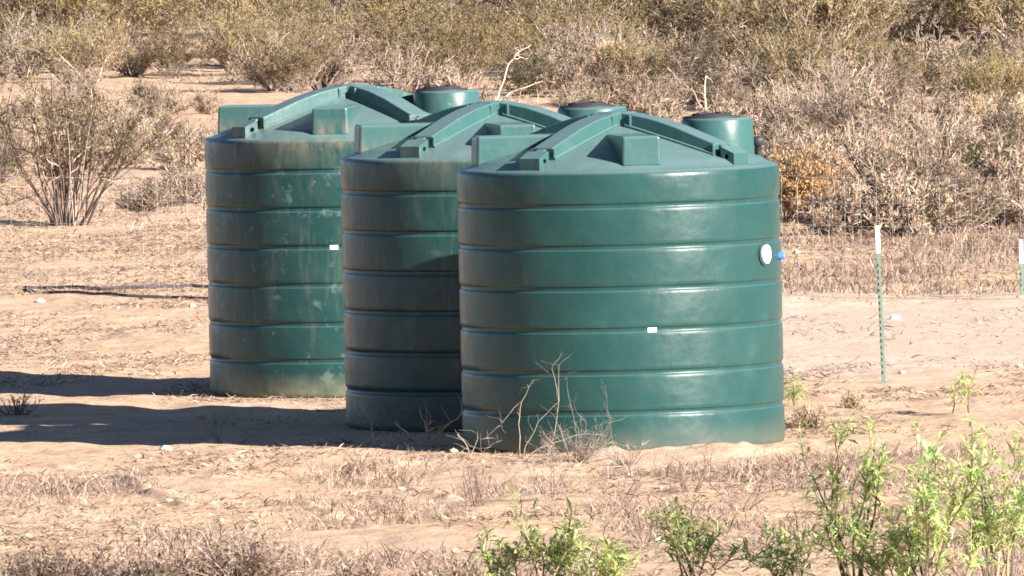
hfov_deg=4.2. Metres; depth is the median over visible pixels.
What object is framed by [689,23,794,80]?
creosote shrub
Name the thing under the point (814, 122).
green shrub
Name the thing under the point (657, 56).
creosote shrub
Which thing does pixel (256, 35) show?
creosote shrub
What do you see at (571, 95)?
dry shrub
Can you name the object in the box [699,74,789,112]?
dry shrub
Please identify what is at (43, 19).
creosote shrub
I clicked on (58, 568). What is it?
dead brush
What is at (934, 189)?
dead brush
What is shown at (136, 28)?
creosote shrub
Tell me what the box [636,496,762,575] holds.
leafy plant
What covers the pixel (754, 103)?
straw clump
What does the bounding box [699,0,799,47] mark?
creosote shrub
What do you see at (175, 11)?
creosote shrub
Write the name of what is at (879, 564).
leafy plant
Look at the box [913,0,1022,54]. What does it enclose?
creosote shrub
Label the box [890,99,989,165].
dry shrub
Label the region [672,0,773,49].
creosote shrub
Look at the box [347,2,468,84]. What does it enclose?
creosote shrub
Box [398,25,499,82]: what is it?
creosote shrub
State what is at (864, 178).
dead brush
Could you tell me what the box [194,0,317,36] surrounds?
creosote shrub
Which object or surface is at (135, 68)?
dry shrub
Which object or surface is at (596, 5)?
green shrub
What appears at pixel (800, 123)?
dead brush
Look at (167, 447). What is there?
stone
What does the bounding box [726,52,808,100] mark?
dry shrub
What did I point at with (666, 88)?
dry shrub
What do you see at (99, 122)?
dry shrub
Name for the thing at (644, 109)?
dead brush
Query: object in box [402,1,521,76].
creosote shrub
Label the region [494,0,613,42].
creosote shrub
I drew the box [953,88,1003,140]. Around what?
straw clump
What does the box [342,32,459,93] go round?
dry shrub
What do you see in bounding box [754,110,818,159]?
dry shrub
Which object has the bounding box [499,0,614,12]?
creosote shrub
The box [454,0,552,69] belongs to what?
creosote shrub
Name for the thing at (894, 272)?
dry stubble
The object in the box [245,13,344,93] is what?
creosote shrub
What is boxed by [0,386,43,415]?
dead brush
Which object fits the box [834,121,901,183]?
dead brush
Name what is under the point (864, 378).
dead twigs
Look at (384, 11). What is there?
creosote shrub
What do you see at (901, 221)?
dead brush
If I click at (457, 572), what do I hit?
dead brush
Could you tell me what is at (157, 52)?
creosote shrub
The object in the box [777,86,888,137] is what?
dry shrub
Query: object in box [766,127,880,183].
dead brush
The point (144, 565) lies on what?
dead brush
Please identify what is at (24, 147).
dead brush
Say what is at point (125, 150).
dead brush
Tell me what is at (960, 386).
leafy plant
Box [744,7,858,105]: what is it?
creosote shrub
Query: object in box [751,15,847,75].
green shrub
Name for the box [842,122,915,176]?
straw clump
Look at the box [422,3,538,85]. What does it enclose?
creosote shrub
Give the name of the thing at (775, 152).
dead brush
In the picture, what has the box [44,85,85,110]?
dry shrub
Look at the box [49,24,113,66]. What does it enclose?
dry shrub
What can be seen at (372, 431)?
dead twigs
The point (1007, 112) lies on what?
dry shrub
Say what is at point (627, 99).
dead brush
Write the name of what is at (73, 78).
dry shrub
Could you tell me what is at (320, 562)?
dead grass
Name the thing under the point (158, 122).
dead brush
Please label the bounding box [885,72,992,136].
dry shrub
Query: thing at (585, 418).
dead twigs
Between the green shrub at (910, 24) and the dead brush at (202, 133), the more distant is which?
the green shrub at (910, 24)
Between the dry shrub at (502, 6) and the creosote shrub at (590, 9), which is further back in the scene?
the dry shrub at (502, 6)
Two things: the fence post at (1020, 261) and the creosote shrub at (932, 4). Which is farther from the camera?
the creosote shrub at (932, 4)
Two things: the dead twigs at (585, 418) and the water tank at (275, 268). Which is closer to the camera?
the dead twigs at (585, 418)
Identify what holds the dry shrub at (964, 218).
on the ground at (106, 421)
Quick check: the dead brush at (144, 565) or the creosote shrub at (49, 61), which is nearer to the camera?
the dead brush at (144, 565)
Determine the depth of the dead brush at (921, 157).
167.10 m
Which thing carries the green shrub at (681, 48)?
on the ground at (106, 421)
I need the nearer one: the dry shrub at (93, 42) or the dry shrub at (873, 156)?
the dry shrub at (873, 156)
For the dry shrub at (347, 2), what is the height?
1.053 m
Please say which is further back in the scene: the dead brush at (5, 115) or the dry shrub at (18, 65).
the dry shrub at (18, 65)
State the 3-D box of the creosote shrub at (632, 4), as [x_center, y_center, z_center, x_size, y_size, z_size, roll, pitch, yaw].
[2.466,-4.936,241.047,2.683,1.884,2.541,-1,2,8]
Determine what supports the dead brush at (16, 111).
on the ground at (106, 421)
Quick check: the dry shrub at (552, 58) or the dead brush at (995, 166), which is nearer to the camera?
the dead brush at (995, 166)
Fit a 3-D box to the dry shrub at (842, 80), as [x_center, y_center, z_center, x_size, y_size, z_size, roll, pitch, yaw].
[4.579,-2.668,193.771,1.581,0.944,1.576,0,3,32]
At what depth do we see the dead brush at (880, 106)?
187.14 m
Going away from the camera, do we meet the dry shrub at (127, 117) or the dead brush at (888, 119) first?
the dead brush at (888, 119)
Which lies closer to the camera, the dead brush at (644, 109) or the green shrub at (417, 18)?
the dead brush at (644, 109)
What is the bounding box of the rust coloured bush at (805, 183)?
[769,139,850,223]
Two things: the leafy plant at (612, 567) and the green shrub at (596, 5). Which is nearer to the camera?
the leafy plant at (612, 567)
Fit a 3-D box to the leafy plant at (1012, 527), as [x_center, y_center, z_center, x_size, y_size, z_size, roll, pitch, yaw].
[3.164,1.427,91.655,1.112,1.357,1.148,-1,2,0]
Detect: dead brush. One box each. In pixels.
[0,57,17,84]
[0,103,13,124]
[0,110,41,156]
[0,139,33,173]
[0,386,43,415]
[0,538,160,575]
[1,91,36,121]
[65,78,99,95]
[71,86,138,127]
[94,553,199,575]
[111,175,180,211]
[120,140,148,164]
[124,76,181,106]
[128,84,191,115]
[132,157,205,199]
[134,109,173,146]
[136,96,170,119]
[139,153,205,194]
[142,124,212,169]
[149,105,188,130]
[152,176,191,205]
[158,526,340,575]
[160,162,205,203]
[163,126,217,155]
[164,122,193,144]
[181,123,216,145]
[189,89,219,113]
[305,558,379,575]
[408,557,492,575]
[415,63,495,98]
[458,81,505,100]
[493,95,522,101]
[524,415,617,463]
[538,50,619,96]
[572,59,646,104]
[596,67,689,115]
[601,439,649,465]
[632,90,691,122]
[695,90,763,135]
[699,95,769,124]
[707,48,766,94]
[765,141,803,170]
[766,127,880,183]
[776,120,851,169]
[778,134,870,196]
[785,401,833,428]
[791,111,861,152]
[791,175,889,233]
[794,179,894,235]
[829,71,923,136]
[829,76,896,115]
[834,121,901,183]
[837,390,869,409]
[839,113,917,145]
[840,114,904,147]
[851,160,967,236]
[854,106,910,132]
[858,99,948,143]
[869,142,935,190]
[881,172,954,210]
[882,136,967,204]
[946,90,1021,149]
[950,166,1023,229]
[967,127,1023,199]
[997,88,1023,108]
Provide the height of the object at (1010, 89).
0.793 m
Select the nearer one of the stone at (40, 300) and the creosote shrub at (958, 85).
the stone at (40, 300)
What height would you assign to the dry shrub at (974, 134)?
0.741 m
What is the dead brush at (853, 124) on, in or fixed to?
on the ground at (106, 421)
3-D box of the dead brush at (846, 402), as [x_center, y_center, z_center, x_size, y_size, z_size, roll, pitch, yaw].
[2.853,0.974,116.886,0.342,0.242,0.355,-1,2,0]
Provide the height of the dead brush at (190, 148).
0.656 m
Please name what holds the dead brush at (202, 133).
on the ground at (106, 421)
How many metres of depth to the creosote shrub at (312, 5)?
264.77 m
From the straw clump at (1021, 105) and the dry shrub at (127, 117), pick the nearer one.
the straw clump at (1021, 105)
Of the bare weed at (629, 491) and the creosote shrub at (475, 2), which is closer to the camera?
the bare weed at (629, 491)
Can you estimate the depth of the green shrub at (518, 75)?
211.69 m
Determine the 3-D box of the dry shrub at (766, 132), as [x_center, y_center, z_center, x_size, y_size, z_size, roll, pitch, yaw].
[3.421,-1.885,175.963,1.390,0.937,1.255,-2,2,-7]
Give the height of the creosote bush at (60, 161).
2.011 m
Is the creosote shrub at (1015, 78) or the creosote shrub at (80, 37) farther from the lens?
the creosote shrub at (80, 37)
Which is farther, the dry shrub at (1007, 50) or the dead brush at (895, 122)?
the dry shrub at (1007, 50)
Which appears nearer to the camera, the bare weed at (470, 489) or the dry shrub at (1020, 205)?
the bare weed at (470, 489)
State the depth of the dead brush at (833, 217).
154.02 m
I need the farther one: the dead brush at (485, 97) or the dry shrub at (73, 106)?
the dry shrub at (73, 106)
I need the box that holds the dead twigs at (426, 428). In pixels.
[394,394,462,446]
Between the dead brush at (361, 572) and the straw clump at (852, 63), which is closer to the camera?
the dead brush at (361, 572)
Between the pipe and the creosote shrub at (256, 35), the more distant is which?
the creosote shrub at (256, 35)
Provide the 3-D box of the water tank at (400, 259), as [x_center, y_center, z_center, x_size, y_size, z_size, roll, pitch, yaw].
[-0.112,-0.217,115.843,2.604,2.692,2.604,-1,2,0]
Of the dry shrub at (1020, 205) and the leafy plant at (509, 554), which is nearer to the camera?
the leafy plant at (509, 554)
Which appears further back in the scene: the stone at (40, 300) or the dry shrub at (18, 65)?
the dry shrub at (18, 65)
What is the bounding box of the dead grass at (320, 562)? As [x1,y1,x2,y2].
[0,429,1023,575]
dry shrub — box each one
[0,5,124,73]
[0,6,62,77]
[0,23,62,77]
[0,130,37,183]
[22,79,95,122]
[42,61,100,91]
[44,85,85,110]
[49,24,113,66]
[64,103,125,143]
[93,96,172,151]
[99,31,175,77]
[100,105,156,136]
[182,17,271,68]
[227,27,325,91]
[228,6,364,83]
[254,20,382,90]
[306,2,384,66]
[311,0,369,25]
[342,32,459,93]
[409,0,519,32]
[478,0,530,19]
[489,0,527,15]
[500,17,627,89]
[523,41,589,88]
[525,10,611,72]
[543,76,622,112]
[565,27,654,63]
[576,18,677,63]
[621,74,683,112]
[632,24,700,72]
[636,11,713,47]
[642,7,791,91]
[655,45,757,103]
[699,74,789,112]
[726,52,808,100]
[750,73,855,130]
[752,102,822,155]
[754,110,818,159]
[759,31,863,92]
[766,62,892,113]
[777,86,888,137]
[788,8,887,48]
[789,44,903,101]
[792,70,897,126]
[831,120,947,195]
[852,48,925,108]
[861,122,943,168]
[870,0,940,39]
[877,18,977,96]
[878,158,1023,234]
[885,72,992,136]
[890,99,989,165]
[933,15,1023,85]
[951,121,1020,172]
[967,91,1023,155]
[967,117,1023,161]
[981,33,1023,93]
[989,175,1023,228]
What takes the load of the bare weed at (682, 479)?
on the ground at (106, 421)
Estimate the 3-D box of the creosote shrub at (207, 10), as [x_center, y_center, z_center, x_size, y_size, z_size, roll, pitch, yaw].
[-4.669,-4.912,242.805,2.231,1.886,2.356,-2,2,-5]
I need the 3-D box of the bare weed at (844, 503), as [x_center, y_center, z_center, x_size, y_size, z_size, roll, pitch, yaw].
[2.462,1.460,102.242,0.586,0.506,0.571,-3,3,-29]
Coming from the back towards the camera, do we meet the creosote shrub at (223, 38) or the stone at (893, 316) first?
the creosote shrub at (223, 38)
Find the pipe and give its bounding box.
[24,284,207,298]
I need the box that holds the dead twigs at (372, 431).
[354,417,384,443]
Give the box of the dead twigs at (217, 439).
[191,407,263,443]
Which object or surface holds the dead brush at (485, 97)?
on the ground at (106, 421)
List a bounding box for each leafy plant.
[462,517,533,575]
[500,480,604,575]
[562,534,654,575]
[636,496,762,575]
[741,513,825,575]
[784,373,808,406]
[794,412,910,575]
[827,505,936,575]
[879,490,1023,575]
[885,419,1001,575]
[913,404,1023,575]
[945,367,983,412]
[1006,484,1023,554]
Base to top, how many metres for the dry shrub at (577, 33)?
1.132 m
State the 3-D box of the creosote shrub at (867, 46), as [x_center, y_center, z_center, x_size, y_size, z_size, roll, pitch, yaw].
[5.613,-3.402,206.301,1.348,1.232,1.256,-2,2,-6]
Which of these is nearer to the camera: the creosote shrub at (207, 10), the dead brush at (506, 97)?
the dead brush at (506, 97)
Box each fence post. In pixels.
[875,226,885,383]
[1019,240,1023,294]
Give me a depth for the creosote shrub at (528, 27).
226.41 m
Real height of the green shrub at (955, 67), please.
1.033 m
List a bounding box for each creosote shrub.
[0,0,53,69]
[0,0,61,30]
[0,0,147,45]
[0,23,99,79]
[1,0,73,43]
[13,0,183,55]
[17,12,138,82]
[61,0,170,44]
[122,18,214,78]
[133,0,205,26]
[133,0,209,42]
[168,0,222,25]
[174,0,281,75]
[190,0,302,39]
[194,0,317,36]
[225,0,329,82]
[232,0,364,40]
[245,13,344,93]
[277,7,373,65]
[296,0,348,21]
[310,0,372,23]
[336,0,415,27]
[337,0,482,68]
[347,0,445,45]
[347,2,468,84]
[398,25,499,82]
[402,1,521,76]
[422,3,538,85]
[432,0,503,13]
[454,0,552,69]
[488,0,599,73]
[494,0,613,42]
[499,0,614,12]
[502,0,646,46]
[520,0,648,54]
[526,0,673,37]
[574,0,703,49]
[588,22,688,91]
[635,0,754,58]
[636,0,695,40]
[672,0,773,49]
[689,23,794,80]
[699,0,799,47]
[712,6,846,102]
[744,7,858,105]
[753,0,879,47]
[781,0,914,60]
[799,1,878,50]
[844,18,934,89]
[854,0,904,42]
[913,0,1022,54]
[915,46,1021,104]
[934,0,1018,56]
[955,38,1023,101]
[958,0,1023,60]
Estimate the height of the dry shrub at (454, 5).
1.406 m
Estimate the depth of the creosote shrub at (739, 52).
204.19 m
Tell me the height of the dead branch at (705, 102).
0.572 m
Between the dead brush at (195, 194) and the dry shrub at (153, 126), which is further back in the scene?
the dry shrub at (153, 126)
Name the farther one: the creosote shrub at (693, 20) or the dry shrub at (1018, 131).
the creosote shrub at (693, 20)
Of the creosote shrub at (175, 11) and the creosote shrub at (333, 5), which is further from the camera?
the creosote shrub at (175, 11)
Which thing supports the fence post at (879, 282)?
on the ground at (106, 421)
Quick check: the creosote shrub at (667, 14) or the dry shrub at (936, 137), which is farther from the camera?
the creosote shrub at (667, 14)
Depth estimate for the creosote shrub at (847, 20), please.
229.74 m
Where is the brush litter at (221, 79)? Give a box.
[0,0,1023,238]
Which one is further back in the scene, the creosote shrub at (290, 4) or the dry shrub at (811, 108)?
the creosote shrub at (290, 4)
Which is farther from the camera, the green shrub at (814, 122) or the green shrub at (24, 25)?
the green shrub at (24, 25)
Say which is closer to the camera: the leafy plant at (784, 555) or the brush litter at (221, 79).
the leafy plant at (784, 555)
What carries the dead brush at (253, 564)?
on the ground at (106, 421)
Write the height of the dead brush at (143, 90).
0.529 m
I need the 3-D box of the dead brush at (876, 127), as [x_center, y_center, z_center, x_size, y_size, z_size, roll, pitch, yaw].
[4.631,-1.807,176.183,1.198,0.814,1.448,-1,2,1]
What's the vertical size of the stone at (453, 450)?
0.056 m
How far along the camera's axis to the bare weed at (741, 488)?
102.52 m
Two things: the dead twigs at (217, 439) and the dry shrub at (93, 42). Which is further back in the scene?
the dry shrub at (93, 42)
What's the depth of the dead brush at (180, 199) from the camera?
168.75 m
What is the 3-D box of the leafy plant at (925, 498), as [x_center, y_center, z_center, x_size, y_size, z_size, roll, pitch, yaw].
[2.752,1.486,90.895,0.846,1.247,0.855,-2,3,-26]
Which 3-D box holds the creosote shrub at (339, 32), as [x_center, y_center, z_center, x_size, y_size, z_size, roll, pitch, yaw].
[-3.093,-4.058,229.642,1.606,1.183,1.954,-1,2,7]
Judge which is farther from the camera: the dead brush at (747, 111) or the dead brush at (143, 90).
the dead brush at (143, 90)
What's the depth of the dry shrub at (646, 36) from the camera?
224.09 m
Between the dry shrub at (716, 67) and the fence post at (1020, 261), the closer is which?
the fence post at (1020, 261)
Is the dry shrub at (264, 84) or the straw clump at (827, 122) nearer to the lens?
the straw clump at (827, 122)
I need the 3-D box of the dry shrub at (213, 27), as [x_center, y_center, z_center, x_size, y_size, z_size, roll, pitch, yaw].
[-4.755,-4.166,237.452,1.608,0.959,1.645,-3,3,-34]
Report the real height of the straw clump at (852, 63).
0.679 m
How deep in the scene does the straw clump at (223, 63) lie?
235.06 m
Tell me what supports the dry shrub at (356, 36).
on the ground at (106, 421)
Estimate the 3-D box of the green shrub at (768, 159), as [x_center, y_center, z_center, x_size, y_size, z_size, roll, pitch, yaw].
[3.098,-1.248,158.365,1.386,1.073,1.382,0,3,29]
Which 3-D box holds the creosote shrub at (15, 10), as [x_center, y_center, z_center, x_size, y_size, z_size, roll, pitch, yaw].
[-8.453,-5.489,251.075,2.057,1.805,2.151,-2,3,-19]
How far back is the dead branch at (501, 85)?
205.17 m
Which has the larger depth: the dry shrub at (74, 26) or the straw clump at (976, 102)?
the dry shrub at (74, 26)
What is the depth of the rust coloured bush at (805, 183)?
157.71 m
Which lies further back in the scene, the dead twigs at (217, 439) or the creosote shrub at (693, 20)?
the creosote shrub at (693, 20)
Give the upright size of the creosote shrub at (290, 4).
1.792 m
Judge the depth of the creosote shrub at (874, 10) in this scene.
230.49 m
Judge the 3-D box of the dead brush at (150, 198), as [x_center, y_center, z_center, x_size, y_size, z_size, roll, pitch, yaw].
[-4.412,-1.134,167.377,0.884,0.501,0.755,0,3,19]
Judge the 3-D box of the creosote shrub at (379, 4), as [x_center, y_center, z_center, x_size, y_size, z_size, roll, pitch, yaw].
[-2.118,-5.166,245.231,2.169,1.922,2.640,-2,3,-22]
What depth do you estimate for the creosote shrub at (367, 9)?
248.48 m
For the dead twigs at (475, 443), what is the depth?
111.05 m
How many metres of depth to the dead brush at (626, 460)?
109.16 m
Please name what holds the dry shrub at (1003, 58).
on the ground at (106, 421)
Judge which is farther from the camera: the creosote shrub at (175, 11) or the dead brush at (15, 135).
the creosote shrub at (175, 11)
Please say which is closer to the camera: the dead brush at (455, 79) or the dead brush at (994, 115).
the dead brush at (994, 115)
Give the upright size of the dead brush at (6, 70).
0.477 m
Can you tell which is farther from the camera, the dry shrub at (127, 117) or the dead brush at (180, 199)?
the dry shrub at (127, 117)
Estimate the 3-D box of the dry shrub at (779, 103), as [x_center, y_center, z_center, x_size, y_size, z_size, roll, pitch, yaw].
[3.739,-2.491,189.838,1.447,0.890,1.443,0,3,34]
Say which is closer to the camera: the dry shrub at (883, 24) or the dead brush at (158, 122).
the dead brush at (158, 122)
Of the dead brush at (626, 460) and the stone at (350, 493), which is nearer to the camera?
the stone at (350, 493)
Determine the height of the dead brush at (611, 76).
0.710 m
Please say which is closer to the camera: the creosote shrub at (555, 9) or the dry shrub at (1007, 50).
the dry shrub at (1007, 50)
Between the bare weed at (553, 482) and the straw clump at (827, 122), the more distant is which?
the straw clump at (827, 122)
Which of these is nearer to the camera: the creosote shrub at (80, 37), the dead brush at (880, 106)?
the dead brush at (880, 106)
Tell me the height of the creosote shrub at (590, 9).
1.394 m
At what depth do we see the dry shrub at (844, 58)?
206.96 m
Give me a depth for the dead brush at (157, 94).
205.06 m
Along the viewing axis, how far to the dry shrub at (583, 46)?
213.63 m
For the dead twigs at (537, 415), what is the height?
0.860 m
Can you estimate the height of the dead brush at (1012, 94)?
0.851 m
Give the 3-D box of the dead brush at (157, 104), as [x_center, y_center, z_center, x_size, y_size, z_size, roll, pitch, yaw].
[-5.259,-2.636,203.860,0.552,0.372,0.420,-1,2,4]
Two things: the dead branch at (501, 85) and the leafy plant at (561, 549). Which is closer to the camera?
the leafy plant at (561, 549)
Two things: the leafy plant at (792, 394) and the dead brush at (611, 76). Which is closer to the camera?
the leafy plant at (792, 394)
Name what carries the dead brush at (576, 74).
on the ground at (106, 421)
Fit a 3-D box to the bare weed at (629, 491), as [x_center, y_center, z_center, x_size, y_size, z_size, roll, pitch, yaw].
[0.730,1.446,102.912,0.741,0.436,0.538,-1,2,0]
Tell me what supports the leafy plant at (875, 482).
on the ground at (106, 421)
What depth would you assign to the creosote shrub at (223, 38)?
231.49 m
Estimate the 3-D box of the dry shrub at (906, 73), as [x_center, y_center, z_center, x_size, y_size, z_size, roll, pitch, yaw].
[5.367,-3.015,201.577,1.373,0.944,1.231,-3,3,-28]
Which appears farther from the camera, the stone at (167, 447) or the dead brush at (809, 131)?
the dead brush at (809, 131)
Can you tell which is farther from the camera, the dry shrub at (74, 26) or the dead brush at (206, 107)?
the dry shrub at (74, 26)
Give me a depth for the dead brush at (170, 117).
197.93 m
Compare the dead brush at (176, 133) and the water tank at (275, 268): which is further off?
the dead brush at (176, 133)
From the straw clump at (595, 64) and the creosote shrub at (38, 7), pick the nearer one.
the straw clump at (595, 64)
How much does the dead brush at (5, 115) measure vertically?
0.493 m
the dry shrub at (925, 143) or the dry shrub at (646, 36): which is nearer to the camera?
the dry shrub at (925, 143)
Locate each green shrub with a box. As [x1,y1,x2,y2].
[0,18,48,70]
[369,0,462,63]
[483,38,563,95]
[510,0,643,63]
[643,18,721,87]
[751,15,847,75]
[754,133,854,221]
[779,115,835,143]
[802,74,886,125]
[881,0,961,55]
[926,43,1023,105]
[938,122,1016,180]
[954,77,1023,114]
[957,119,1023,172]
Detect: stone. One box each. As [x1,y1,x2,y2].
[34,298,44,302]
[159,445,171,449]
[348,491,356,495]
[449,448,457,452]
[889,314,900,318]
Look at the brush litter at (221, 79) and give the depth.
208.07 m
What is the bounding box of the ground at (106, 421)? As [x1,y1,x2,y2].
[0,1,1023,575]
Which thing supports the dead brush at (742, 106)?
on the ground at (106, 421)
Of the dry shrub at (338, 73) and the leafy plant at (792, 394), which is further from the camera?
the dry shrub at (338, 73)
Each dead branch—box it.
[496,45,541,99]
[690,76,723,110]
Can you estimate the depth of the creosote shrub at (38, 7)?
245.01 m
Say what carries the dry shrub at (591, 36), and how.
on the ground at (106, 421)
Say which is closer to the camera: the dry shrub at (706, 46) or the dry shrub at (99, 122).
the dry shrub at (99, 122)
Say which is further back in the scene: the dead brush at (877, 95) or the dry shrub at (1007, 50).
the dry shrub at (1007, 50)
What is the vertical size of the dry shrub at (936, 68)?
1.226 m
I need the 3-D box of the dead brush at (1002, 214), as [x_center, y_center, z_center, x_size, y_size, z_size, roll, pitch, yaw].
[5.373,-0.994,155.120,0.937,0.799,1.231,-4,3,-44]
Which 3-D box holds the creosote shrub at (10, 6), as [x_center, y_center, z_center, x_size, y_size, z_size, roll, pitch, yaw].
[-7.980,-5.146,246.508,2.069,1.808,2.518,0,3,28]
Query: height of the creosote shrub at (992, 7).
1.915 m
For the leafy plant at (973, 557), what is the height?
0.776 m
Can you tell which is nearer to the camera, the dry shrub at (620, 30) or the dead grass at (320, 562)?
the dead grass at (320, 562)
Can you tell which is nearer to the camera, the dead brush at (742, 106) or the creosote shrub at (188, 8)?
the dead brush at (742, 106)
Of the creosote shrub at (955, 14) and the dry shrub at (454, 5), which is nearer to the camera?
the creosote shrub at (955, 14)
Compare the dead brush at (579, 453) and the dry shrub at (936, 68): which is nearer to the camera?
the dead brush at (579, 453)
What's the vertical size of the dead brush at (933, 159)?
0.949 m
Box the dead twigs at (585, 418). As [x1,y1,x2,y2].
[549,371,625,459]
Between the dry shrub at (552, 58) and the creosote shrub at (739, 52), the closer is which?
the creosote shrub at (739, 52)
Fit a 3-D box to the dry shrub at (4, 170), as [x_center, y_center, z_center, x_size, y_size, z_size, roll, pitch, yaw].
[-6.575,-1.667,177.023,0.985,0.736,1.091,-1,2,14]
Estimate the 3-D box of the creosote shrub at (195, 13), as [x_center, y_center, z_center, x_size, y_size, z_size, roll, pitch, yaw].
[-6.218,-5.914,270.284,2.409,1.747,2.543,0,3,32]
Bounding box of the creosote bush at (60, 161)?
[0,57,184,225]
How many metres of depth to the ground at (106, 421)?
117.43 m
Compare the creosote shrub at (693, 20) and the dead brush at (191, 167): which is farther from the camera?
the creosote shrub at (693, 20)
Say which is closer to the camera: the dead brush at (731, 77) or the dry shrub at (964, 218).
the dry shrub at (964, 218)
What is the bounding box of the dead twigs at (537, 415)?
[486,353,604,457]
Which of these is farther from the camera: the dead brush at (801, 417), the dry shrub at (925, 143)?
the dry shrub at (925, 143)
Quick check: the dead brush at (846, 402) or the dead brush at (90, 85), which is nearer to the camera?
the dead brush at (846, 402)
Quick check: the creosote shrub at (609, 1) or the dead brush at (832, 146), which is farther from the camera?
the creosote shrub at (609, 1)
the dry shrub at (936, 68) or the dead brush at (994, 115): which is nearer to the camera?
the dead brush at (994, 115)
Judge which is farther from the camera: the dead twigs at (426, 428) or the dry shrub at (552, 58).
the dry shrub at (552, 58)
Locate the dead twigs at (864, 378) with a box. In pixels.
[827,368,894,392]
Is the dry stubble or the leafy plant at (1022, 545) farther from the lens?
the dry stubble
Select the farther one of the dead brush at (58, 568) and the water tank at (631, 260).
the water tank at (631, 260)
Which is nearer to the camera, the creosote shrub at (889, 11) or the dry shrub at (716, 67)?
the dry shrub at (716, 67)
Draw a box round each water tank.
[204,84,479,397]
[340,100,626,431]
[457,111,785,453]
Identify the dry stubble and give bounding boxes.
[779,212,1023,295]
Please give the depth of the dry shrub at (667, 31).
241.48 m
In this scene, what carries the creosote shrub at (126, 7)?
on the ground at (106, 421)
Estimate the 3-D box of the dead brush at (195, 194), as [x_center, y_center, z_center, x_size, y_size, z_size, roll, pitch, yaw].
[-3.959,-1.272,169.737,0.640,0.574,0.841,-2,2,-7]
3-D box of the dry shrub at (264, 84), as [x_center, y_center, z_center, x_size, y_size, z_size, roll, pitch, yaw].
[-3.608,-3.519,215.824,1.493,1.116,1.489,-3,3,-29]
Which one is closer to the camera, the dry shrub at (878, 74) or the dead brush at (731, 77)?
the dry shrub at (878, 74)
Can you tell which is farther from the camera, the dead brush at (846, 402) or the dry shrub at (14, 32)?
the dry shrub at (14, 32)
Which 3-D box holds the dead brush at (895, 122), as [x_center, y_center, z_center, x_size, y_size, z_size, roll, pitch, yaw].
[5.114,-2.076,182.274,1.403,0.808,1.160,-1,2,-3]
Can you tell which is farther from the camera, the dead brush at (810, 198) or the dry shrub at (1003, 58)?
the dry shrub at (1003, 58)
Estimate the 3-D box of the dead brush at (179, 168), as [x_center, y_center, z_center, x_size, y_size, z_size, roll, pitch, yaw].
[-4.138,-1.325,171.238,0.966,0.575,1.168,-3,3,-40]
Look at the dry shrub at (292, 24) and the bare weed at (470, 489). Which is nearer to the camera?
the bare weed at (470, 489)
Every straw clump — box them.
[208,33,243,70]
[584,34,651,93]
[735,79,796,131]
[811,113,851,134]
[836,47,874,80]
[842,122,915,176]
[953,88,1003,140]
[993,88,1023,130]
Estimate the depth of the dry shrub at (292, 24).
222.52 m
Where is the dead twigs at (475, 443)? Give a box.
[447,430,501,455]
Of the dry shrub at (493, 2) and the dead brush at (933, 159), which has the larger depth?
the dry shrub at (493, 2)
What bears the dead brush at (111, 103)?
on the ground at (106, 421)
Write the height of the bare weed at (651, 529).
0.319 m
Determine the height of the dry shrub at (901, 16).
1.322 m
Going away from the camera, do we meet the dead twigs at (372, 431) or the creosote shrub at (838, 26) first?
the dead twigs at (372, 431)
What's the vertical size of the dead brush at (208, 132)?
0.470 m
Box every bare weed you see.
[447,456,516,506]
[505,442,573,500]
[565,457,658,508]
[621,506,672,542]
[663,446,728,492]
[700,469,782,509]
[799,452,867,514]

